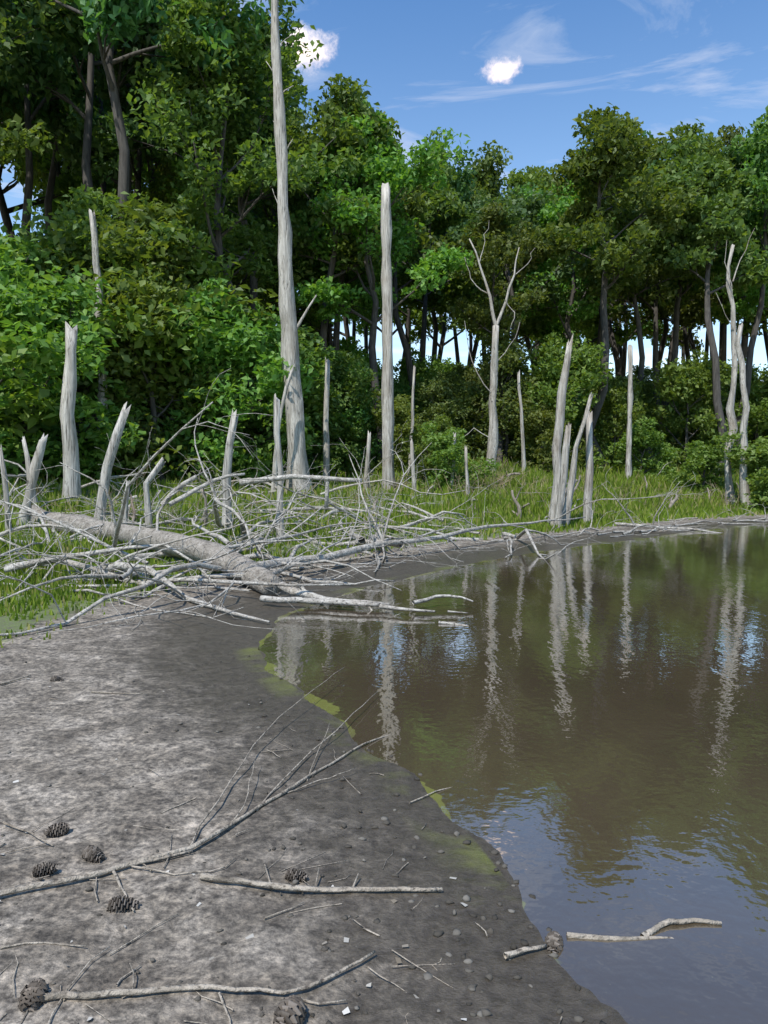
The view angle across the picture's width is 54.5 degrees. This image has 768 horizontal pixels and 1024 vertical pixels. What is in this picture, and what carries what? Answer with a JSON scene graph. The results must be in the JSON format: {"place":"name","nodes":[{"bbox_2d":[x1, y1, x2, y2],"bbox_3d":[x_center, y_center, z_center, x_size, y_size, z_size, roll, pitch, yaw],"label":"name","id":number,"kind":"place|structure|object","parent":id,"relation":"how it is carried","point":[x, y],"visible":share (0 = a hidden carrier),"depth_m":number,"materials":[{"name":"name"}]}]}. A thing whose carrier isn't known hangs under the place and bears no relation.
{"place":"outdoors","nodes":[
{"label":"outdoors","id":0,"kind":"place"},
{"bbox_2d":[0,468,767,1023],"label":"ground","id":1,"kind":"structure","parent":0,"point":[64,738],"depth_m":3.28,"materials":[{"name":"soil"}]},
{"bbox_2d":[1,159,62,193],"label":"forest tree","id":2,"kind":"object","parent":1,"relation":"on","point":[19,175],"visible":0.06,"depth_m":70.06,"materials":[{"name":"green plant"}]},
{"bbox_2d":[17,978,48,1012],"bbox_3d":[-1.060,1.462,2.255,0.081,0.080,0.126,17,-4,-10],"label":"pine cone","id":3,"kind":"object","parent":1,"relation":"on","point":[29,1000],"visible":0.98,"depth_m":2.22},
{"bbox_2d":[0,236,80,478],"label":"shrub","id":4,"kind":"object","parent":1,"relation":"on","point":[11,420],"visible":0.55,"depth_m":22.62,"materials":[{"name":"green plant"}]},
{"bbox_2d":[0,0,87,234],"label":"forest tree","id":5,"kind":"object","parent":1,"relation":"on","point":[50,188],"visible":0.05,"depth_m":42.09,"materials":[{"name":"green plant"}]},
{"bbox_2d":[0,0,88,167],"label":"forest tree","id":6,"kind":"object","parent":1,"relation":"on","point":[16,141],"visible":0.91,"depth_m":29.65,"materials":[{"name":"green plant"}]},
{"bbox_2d":[0,220,91,446],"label":"shrub","id":7,"kind":"object","parent":1,"relation":"on","point":[30,253],"visible":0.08,"depth_m":27.30,"materials":[{"name":"green plant"}]},
{"bbox_2d":[0,0,108,235],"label":"forest tree","id":8,"kind":"object","parent":1,"relation":"on","point":[26,106],"visible":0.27,"depth_m":38.44,"materials":[{"name":"green plant"}]},
{"bbox_2d":[0,20,117,244],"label":"forest tree","id":9,"kind":"object","parent":1,"relation":"on","point":[63,182],"visible":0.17,"depth_m":58.64,"materials":[{"name":"green plant"}]},
{"bbox_2d":[33,83,94,209],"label":"forest tree","id":10,"kind":"object","parent":1,"relation":"on","point":[42,185],"visible":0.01,"depth_m":66.49,"materials":[{"name":"green plant"}]},
{"bbox_2d":[0,237,133,483],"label":"shrub","id":11,"kind":"object","parent":1,"relation":"on","point":[28,318],"visible":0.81,"depth_m":23.11,"materials":[{"name":"green plant"}]},
{"bbox_2d":[0,325,160,481],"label":"shrub","id":12,"kind":"object","parent":1,"relation":"on","point":[84,406],"visible":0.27,"depth_m":25.39,"materials":[{"name":"green plant"}]},
{"bbox_2d":[12,183,149,440],"bbox_3d":[-12.046,-7.281,30.514,7.277,11.629,6.771,5,4,26],"label":"tree","id":13,"kind":"object","parent":1,"relation":"on","point":[84,199],"visible":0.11,"depth_m":28.58,"materials":[{"name":"green plant"}]},
{"bbox_2d":[0,0,169,204],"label":"forest tree","id":14,"kind":"object","parent":1,"relation":"on","point":[33,61],"visible":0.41,"depth_m":33.26,"materials":[{"name":"green plant"}]},
{"bbox_2d":[81,845,104,862],"bbox_3d":[-1.207,1.428,3.098,0.112,0.073,0.073,6,15,30],"label":"pine cone","id":15,"kind":"object","parent":1,"relation":"on","point":[92,853],"visible":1,"depth_m":3.08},
{"bbox_2d":[18,210,171,462],"bbox_3d":[-11.684,-6.737,30.294,8.636,10.550,7.507,3,1,10],"label":"shrub","id":16,"kind":"object","parent":1,"relation":"on","point":[62,257],"visible":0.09,"depth_m":27.78,"materials":[{"name":"green plant"}]},
{"bbox_2d":[32,144,172,233],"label":"forest tree","id":17,"kind":"object","parent":1,"relation":"on","point":[55,206],"visible":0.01,"depth_m":62.89,"materials":[{"name":"green plant"}]},
{"bbox_2d":[28,0,193,200],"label":"forest tree","id":18,"kind":"object","parent":1,"relation":"on","point":[140,41],"visible":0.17,"depth_m":35.24,"materials":[{"name":"green plant"}]},
{"bbox_2d":[106,895,138,912],"bbox_3d":[-0.955,1.446,2.734,0.117,0.076,0.075,7,41,-10],"label":"pine cone","id":19,"kind":"object","parent":1,"relation":"on","point":[115,904],"visible":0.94,"depth_m":2.72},
{"bbox_2d":[56,258,190,475],"bbox_3d":[-9.791,-5.591,29.172,5.583,8.791,6.684,2,3,24],"label":"shrub","id":20,"kind":"object","parent":1,"relation":"on","point":[113,398],"visible":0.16,"depth_m":27.57,"materials":[{"name":"green plant"}]},
{"bbox_2d":[35,0,212,222],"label":"forest tree","id":21,"kind":"object","parent":1,"relation":"on","point":[66,138],"visible":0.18,"depth_m":40.01,"materials":[{"name":"green plant"}]},
{"bbox_2d":[25,217,256,473],"bbox_3d":[-9.981,-6.565,30.330,11.317,10.340,8.583,3,4,40],"label":"shrub","id":22,"kind":"object","parent":1,"relation":"on","point":[213,267],"visible":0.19,"depth_m":27.07,"materials":[{"name":"green plant"}]},
{"bbox_2d":[19,504,282,595],"bbox_3d":[-4.598,0.473,13.607,0.874,0.943,9.876,-3,4,-43],"label":"fallen trunk","id":23,"kind":"object","parent":1,"relation":"on","point":[128,532],"visible":0.6,"depth_m":12.23,"materials":[{"name":"wood"}]},
{"bbox_2d":[55,261,255,484],"bbox_3d":[-8.993,-5.277,28.329,8.067,8.621,7.263,-3,4,-41],"label":"shrub","id":24,"kind":"object","parent":1,"relation":"on","point":[147,298],"visible":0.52,"depth_m":26.85,"materials":[{"name":"green plant"}]},
{"bbox_2d":[40,197,278,473],"bbox_3d":[-8.587,-6.843,30.536,9.649,11.136,10.028,-7,5,-40],"label":"shrub","id":25,"kind":"object","parent":1,"relation":"on","point":[140,214],"visible":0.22,"depth_m":28.25,"materials":[{"name":"green plant"}]},
{"bbox_2d":[52,0,269,227],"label":"forest tree","id":26,"kind":"object","parent":1,"relation":"on","point":[117,18],"visible":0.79,"depth_m":28.95,"materials":[{"name":"green plant"}]},
{"bbox_2d":[62,0,339,314],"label":"forest tree","id":27,"kind":"object","parent":1,"relation":"on","point":[107,127],"visible":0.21,"depth_m":35.42,"materials":[{"name":"green plant"}]},
{"bbox_2d":[118,107,302,303],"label":"forest tree","id":28,"kind":"object","parent":1,"relation":"on","point":[153,184],"visible":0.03,"depth_m":48.39,"materials":[{"name":"green plant"}]},
{"bbox_2d":[58,0,372,310],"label":"forest tree","id":29,"kind":"object","parent":1,"relation":"on","point":[204,99],"visible":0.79,"depth_m":29.61,"materials":[{"name":"green plant"}]},
{"bbox_2d":[131,119,305,284],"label":"forest tree","id":30,"kind":"object","parent":1,"relation":"on","point":[239,277],"visible":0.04,"depth_m":46.56,"materials":[{"name":"green plant"}]},
{"bbox_2d":[118,277,319,479],"bbox_3d":[-6.480,-4.961,28.495,7.592,7.944,6.957,3,3,-18],"label":"shrub","id":31,"kind":"object","parent":1,"relation":"on","point":[236,342],"visible":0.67,"depth_m":27.78,"materials":[{"name":"green plant"}]},
{"bbox_2d":[0,678,466,1020],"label":"fragments","id":32,"kind":"object","parent":1,"relation":"on","point":[347,1010],"visible":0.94,"depth_m":2.58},
{"bbox_2d":[148,109,320,304],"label":"forest tree","id":33,"kind":"object","parent":1,"relation":"on","point":[178,189],"visible":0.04,"depth_m":40.04,"materials":[{"name":"green plant"}]},
{"bbox_2d":[179,338,320,480],"bbox_3d":[-5.535,-4.219,29.627,5.397,6.862,7.420,-1,3,-23],"label":"shrub","id":34,"kind":"object","parent":1,"relation":"on","point":[265,456],"visible":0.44,"depth_m":28.45,"materials":[{"name":"green plant"}]},
{"bbox_2d":[179,113,361,314],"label":"forest tree","id":35,"kind":"object","parent":1,"relation":"on","point":[270,216],"visible":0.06,"depth_m":42.20,"materials":[{"name":"green plant"}]},
{"bbox_2d":[216,320,349,475],"bbox_3d":[-4.735,-4.732,31.968,5.942,7.033,7.245,4,5,39],"label":"shrub","id":36,"kind":"object","parent":1,"relation":"on","point":[304,354],"visible":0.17,"depth_m":30.96,"materials":[{"name":"green plant"}]},
{"bbox_2d":[273,995,306,1023],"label":"pine cone","id":37,"kind":"object","parent":1,"relation":"on","point":[290,1009],"visible":1,"depth_m":2.18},
{"bbox_2d":[1,655,605,1023],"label":"pebbles","id":38,"kind":"object","parent":1,"relation":"on","point":[427,975],"visible":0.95,"depth_m":2.73,"materials":[{"name":"stone"}]},
{"bbox_2d":[256,359,364,476],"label":"shrub","id":39,"kind":"object","parent":1,"relation":"on","point":[313,402],"visible":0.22,"depth_m":31.98,"materials":[{"name":"green plant"}]},
{"bbox_2d":[255,182,391,349],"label":"forest tree","id":40,"kind":"object","parent":1,"relation":"on","point":[305,322],"visible":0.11,"depth_m":46.02,"materials":[{"name":"green plant"}]},
{"bbox_2d":[256,73,403,456],"bbox_3d":[-2.881,-11.264,36.904,8.606,19.041,6.826,3,4,40],"label":"forest tree","id":41,"kind":"object","parent":1,"relation":"on","point":[333,111],"visible":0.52,"depth_m":35.42,"materials":[{"name":"green plant"}]},
{"bbox_2d":[301,349,381,472],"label":"shrub","id":42,"kind":"object","parent":1,"relation":"on","point":[362,412],"visible":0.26,"depth_m":33.16,"materials":[{"name":"green plant"}]},
{"bbox_2d":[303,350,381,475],"bbox_3d":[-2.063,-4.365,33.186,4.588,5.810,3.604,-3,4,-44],"label":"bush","id":43,"kind":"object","parent":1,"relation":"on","point":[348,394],"visible":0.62,"depth_m":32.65,"materials":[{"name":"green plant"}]},
{"bbox_2d":[289,96,411,357],"bbox_3d":[-2.072,-12.080,40.865,6.895,19.906,9.788,-1,3,-11],"label":"forest tree","id":44,"kind":"object","parent":1,"relation":"on","point":[306,217],"visible":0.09,"depth_m":39.99,"materials":[{"name":"green plant"}]},
{"bbox_2d":[0,667,721,1023],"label":"twigs","id":45,"kind":"object","parent":1,"relation":"on","point":[206,875],"visible":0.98,"depth_m":2.86,"materials":[{"name":"grey wood"}]},
{"bbox_2d":[319,336,417,464],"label":"shrub","id":46,"kind":"object","parent":1,"relation":"on","point":[348,346],"visible":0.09,"depth_m":42.70,"materials":[{"name":"green plant"}]},
{"bbox_2d":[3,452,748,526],"bbox_3d":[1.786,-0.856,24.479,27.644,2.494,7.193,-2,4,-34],"label":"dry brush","id":47,"kind":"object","parent":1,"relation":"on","point":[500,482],"visible":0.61,"depth_m":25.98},
{"bbox_2d":[0,0,754,542],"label":"dead tree trunks","id":48,"kind":"object","parent":1,"relation":"on","point":[292,398],"visible":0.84,"depth_m":26.40,"materials":[{"name":"grey wood"}]},
{"bbox_2d":[0,368,767,635],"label":"driftwood branches","id":49,"kind":"object","parent":1,"relation":"on","point":[276,564],"visible":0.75,"depth_m":12.43,"materials":[{"name":"wood"}]},
{"bbox_2d":[293,110,474,465],"bbox_3d":[0.336,-10.605,35.371,8.895,17.335,8.502,0,4,40],"label":"forest tree","id":50,"kind":"object","parent":1,"relation":"on","point":[379,170],"visible":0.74,"depth_m":34.66,"materials":[{"name":"green plant"}]},
{"bbox_2d":[363,385,432,472],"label":"shrub","id":51,"kind":"object","parent":1,"relation":"on","point":[402,407],"visible":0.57,"depth_m":32.19,"materials":[{"name":"green plant"}]},
{"bbox_2d":[350,165,455,421],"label":"forest tree","id":52,"kind":"object","parent":1,"relation":"on","point":[414,205],"visible":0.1,"depth_m":43.07,"materials":[{"name":"green plant"}]},
{"bbox_2d":[110,469,738,541],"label":"dead stumps","id":53,"kind":"object","parent":1,"relation":"on","point":[519,510],"visible":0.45,"depth_m":22.55,"materials":[{"name":"wood"}]},
{"bbox_2d":[393,347,457,416],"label":"tree","id":54,"kind":"object","parent":1,"relation":"on","point":[421,369],"visible":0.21,"depth_m":44.26,"materials":[{"name":"green plant"}]},
{"bbox_2d":[354,162,505,363],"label":"forest tree","id":55,"kind":"object","parent":1,"relation":"on","point":[436,199],"visible":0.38,"depth_m":50.71,"materials":[{"name":"green plant"}]},
{"bbox_2d":[393,307,469,360],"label":"forest tree","id":56,"kind":"object","parent":1,"relation":"on","point":[442,321],"visible":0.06,"depth_m":69.44,"materials":[{"name":"green plant"}]},
{"bbox_2d":[399,413,467,479],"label":"shrub","id":57,"kind":"object","parent":1,"relation":"on","point":[443,420],"visible":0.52,"depth_m":29.60,"materials":[{"name":"green plant"}]},
{"bbox_2d":[397,372,470,452],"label":"shrub","id":58,"kind":"object","parent":1,"relation":"on","point":[422,407],"visible":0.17,"depth_m":41.12,"materials":[{"name":"green plant"}]},
{"bbox_2d":[415,369,478,459],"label":"shrub","id":59,"kind":"object","parent":1,"relation":"on","point":[444,395],"visible":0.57,"depth_m":37.31,"materials":[{"name":"green plant"}]},
{"bbox_2d":[402,146,499,361],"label":"forest tree","id":60,"kind":"object","parent":1,"relation":"on","point":[461,188],"visible":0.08,"depth_m":54.46,"materials":[{"name":"green plant"}]},
{"bbox_2d":[417,420,501,491],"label":"shrub","id":61,"kind":"object","parent":1,"relation":"on","point":[442,446],"visible":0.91,"depth_m":26.94,"materials":[{"name":"green plant"}]},
{"bbox_2d":[435,188,511,361],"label":"forest tree","id":62,"kind":"object","parent":1,"relation":"on","point":[478,194],"visible":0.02,"depth_m":57.45,"materials":[{"name":"green plant"}]},
{"bbox_2d":[438,139,512,367],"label":"forest tree","id":63,"kind":"object","parent":1,"relation":"on","point":[487,175],"visible":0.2,"depth_m":60.34,"materials":[{"name":"green plant"}]},
{"bbox_2d":[457,365,515,460],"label":"shrub","id":64,"kind":"object","parent":1,"relation":"on","point":[471,374],"visible":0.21,"depth_m":41.69,"materials":[{"name":"green plant"}]},
{"bbox_2d":[447,202,553,463],"bbox_3d":[5.531,-8.644,36.825,4.459,13.429,6.590,-1,3,-17],"label":"forest tree","id":65,"kind":"object","parent":1,"relation":"on","point":[490,261],"visible":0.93,"depth_m":36.18,"materials":[{"name":"green plant"}]},
{"bbox_2d":[452,327,554,464],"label":"shrub","id":66,"kind":"object","parent":1,"relation":"on","point":[510,361],"visible":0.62,"depth_m":36.85,"materials":[{"name":"green plant"}]},
{"bbox_2d":[450,216,573,410],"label":"forest tree","id":67,"kind":"object","parent":1,"relation":"on","point":[529,328],"visible":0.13,"depth_m":46.73,"materials":[{"name":"green plant"}]},
{"bbox_2d":[445,168,579,455],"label":"forest tree","id":68,"kind":"object","parent":1,"relation":"on","point":[517,179],"visible":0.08,"depth_m":50.51,"materials":[{"name":"green plant"}]},
{"bbox_2d":[445,188,590,461],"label":"forest tree","id":69,"kind":"object","parent":1,"relation":"on","point":[522,208],"visible":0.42,"depth_m":40.95,"materials":[{"name":"green plant"}]},
{"bbox_2d":[513,164,593,358],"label":"forest tree","id":70,"kind":"object","parent":1,"relation":"on","point":[544,172],"visible":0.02,"depth_m":73.73,"materials":[{"name":"green plant"}]},
{"bbox_2d":[544,931,563,954],"bbox_3d":[0.594,1.512,2.601,0.067,0.066,0.103,42,18,5],"label":"pine cone","id":71,"kind":"object","parent":1,"relation":"on","point":[554,941],"visible":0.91,"depth_m":2.59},
{"bbox_2d":[511,394,597,472],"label":"shrub","id":72,"kind":"object","parent":1,"relation":"on","point":[539,424],"visible":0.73,"depth_m":34.58,"materials":[{"name":"green plant"}]},
{"bbox_2d":[507,332,621,471],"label":"shrub","id":73,"kind":"object","parent":1,"relation":"on","point":[550,356],"visible":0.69,"depth_m":36.03,"materials":[{"name":"green plant"}]},
{"bbox_2d":[508,152,632,441],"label":"forest tree","id":74,"kind":"object","parent":1,"relation":"on","point":[564,330],"visible":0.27,"depth_m":42.59,"materials":[{"name":"green plant"}]},
{"bbox_2d":[533,359,612,462],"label":"shrub","id":75,"kind":"object","parent":1,"relation":"on","point":[578,424],"visible":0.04,"depth_m":41.90,"materials":[{"name":"green plant"}]},
{"bbox_2d":[533,198,623,336],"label":"forest tree","id":76,"kind":"object","parent":1,"relation":"on","point":[611,309],"visible":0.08,"depth_m":55.64,"materials":[{"name":"green plant"}]},
{"bbox_2d":[530,174,636,352],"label":"forest tree","id":77,"kind":"object","parent":1,"relation":"on","point":[619,334],"visible":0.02,"depth_m":65.72,"materials":[{"name":"green plant"}]},
{"bbox_2d":[517,130,652,455],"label":"forest tree","id":78,"kind":"object","parent":1,"relation":"on","point":[599,339],"depth_m":47.07,"materials":[{"name":"green plant"}]},
{"bbox_2d":[570,371,648,468],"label":"shrub","id":79,"kind":"object","parent":1,"relation":"on","point":[616,396],"visible":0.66,"depth_m":38.35,"materials":[{"name":"green plant"}]},
{"bbox_2d":[527,102,702,466],"bbox_3d":[11.520,-10.781,37.469,7.382,18.033,9.059,3,4,42],"label":"forest tree","id":80,"kind":"object","parent":1,"relation":"on","point":[613,136],"visible":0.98,"depth_m":36.02,"materials":[{"name":"green plant"}]},
{"bbox_2d":[573,247,658,378],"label":"forest tree","id":81,"kind":"object","parent":1,"relation":"on","point":[624,358],"visible":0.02,"depth_m":71.10,"materials":[{"name":"green plant"}]},
{"bbox_2d":[577,277,654,378],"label":"forest tree","id":82,"kind":"object","parent":1,"relation":"on","point":[616,357],"depth_m":59.16,"materials":[{"name":"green plant"}]},
{"bbox_2d":[603,365,667,462],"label":"shrub","id":83,"kind":"object","parent":1,"relation":"on","point":[648,387],"visible":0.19,"depth_m":42.63,"materials":[{"name":"green plant"}]},
{"bbox_2d":[609,416,681,478],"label":"shrub","id":84,"kind":"object","parent":1,"relation":"on","point":[645,437],"visible":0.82,"depth_m":35.74,"materials":[{"name":"green plant"}]},
{"bbox_2d":[581,152,717,460],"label":"forest tree","id":85,"kind":"object","parent":1,"relation":"on","point":[659,275],"visible":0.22,"depth_m":41.45,"materials":[{"name":"green plant"}]},
{"bbox_2d":[626,132,672,371],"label":"forest tree","id":86,"kind":"object","parent":1,"relation":"on","point":[655,156],"visible":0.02,"depth_m":60.40,"materials":[{"name":"green plant"}]},
{"bbox_2d":[590,160,711,451],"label":"forest tree","id":87,"kind":"object","parent":1,"relation":"on","point":[655,340],"visible":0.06,"depth_m":47.20,"materials":[{"name":"green plant"}]},
{"bbox_2d":[613,271,723,423],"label":"forest tree","id":88,"kind":"object","parent":1,"relation":"on","point":[686,318],"visible":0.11,"depth_m":53.66,"materials":[{"name":"green plant"}]},
{"bbox_2d":[628,294,712,363],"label":"forest tree","id":89,"kind":"object","parent":1,"relation":"on","point":[686,336],"visible":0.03,"depth_m":71.52,"materials":[{"name":"green plant"}]},
{"bbox_2d":[668,312,715,364],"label":"forest tree","id":90,"kind":"object","parent":1,"relation":"on","point":[694,343],"visible":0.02,"depth_m":83.80,"materials":[{"name":"green plant"}]},
{"bbox_2d":[634,349,750,473],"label":"shrub","id":91,"kind":"object","parent":1,"relation":"on","point":[686,378],"visible":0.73,"depth_m":39.51,"materials":[{"name":"green plant"}]},
{"bbox_2d":[627,119,760,458],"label":"forest tree","id":92,"kind":"object","parent":1,"relation":"on","point":[713,149],"visible":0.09,"depth_m":43.46,"materials":[{"name":"green plant"}]},
{"bbox_2d":[626,113,767,389],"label":"forest tree","id":93,"kind":"object","parent":1,"relation":"on","point":[738,161],"visible":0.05,"depth_m":47.30,"materials":[{"name":"green plant"}]},
{"bbox_2d":[665,432,735,493],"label":"shrub","id":94,"kind":"object","parent":1,"relation":"on","point":[703,456],"visible":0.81,"depth_m":32.67,"materials":[{"name":"green plant"}]},
{"bbox_2d":[634,130,767,475],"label":"forest tree","id":95,"kind":"object","parent":1,"relation":"on","point":[701,230],"visible":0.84,"depth_m":38.32,"materials":[{"name":"green plant"}]},
{"bbox_2d":[664,370,750,464],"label":"shrub","id":96,"kind":"object","parent":1,"relation":"on","point":[691,431],"visible":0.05,"depth_m":43.45,"materials":[{"name":"green plant"}]},
{"bbox_2d":[675,152,740,364],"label":"forest tree","id":97,"kind":"object","parent":1,"relation":"on","point":[722,343],"visible":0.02,"depth_m":54.44,"materials":[{"name":"green plant"}]},
{"bbox_2d":[716,121,744,362],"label":"forest tree","id":98,"kind":"object","parent":1,"relation":"on","point":[726,138],"visible":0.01,"depth_m":79.51,"materials":[{"name":"green plant"}]},
{"bbox_2d":[703,204,767,337],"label":"forest tree","id":99,"kind":"object","parent":1,"relation":"on","point":[722,318],"visible":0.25,"depth_m":47.54,"materials":[{"name":"green plant"}]},
{"bbox_2d":[710,105,767,469],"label":"forest tree","id":100,"kind":"object","parent":1,"relation":"on","point":[755,218],"visible":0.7,"depth_m":39.78,"materials":[{"name":"green plant"}]},
{"bbox_2d":[710,128,767,320],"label":"forest tree","id":101,"kind":"object","parent":1,"relation":"on","point":[752,294],"visible":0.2,"depth_m":44.46,"materials":[{"name":"green plant"}]},
{"bbox_2d":[714,429,767,511],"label":"shrub","id":102,"kind":"object","parent":1,"relation":"on","point":[756,456],"visible":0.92,"depth_m":29.64,"materials":[{"name":"green plant"}]},
{"bbox_2d":[723,358,767,445],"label":"shrub","id":103,"kind":"object","parent":1,"relation":"on","point":[758,419],"visible":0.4,"depth_m":41.96,"materials":[{"name":"green plant"}]},
{"bbox_2d":[0,455,767,647],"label":"grass","id":104,"kind":"structure","parent":0,"point":[503,506],"depth_m":22.27,"materials":[{"name":"plant"}]},
{"bbox_2d":[0,0,767,380],"label":"sky","id":105,"kind":"structure","parent":0,"point":[517,74],"materials":[{"name":"blue"}]},
{"bbox_2d":[258,524,767,1023],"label":"pond water","id":106,"kind":"structure","parent":0,"point":[580,732],"depth_m":4.86,"materials":[{"name":"liquid"}]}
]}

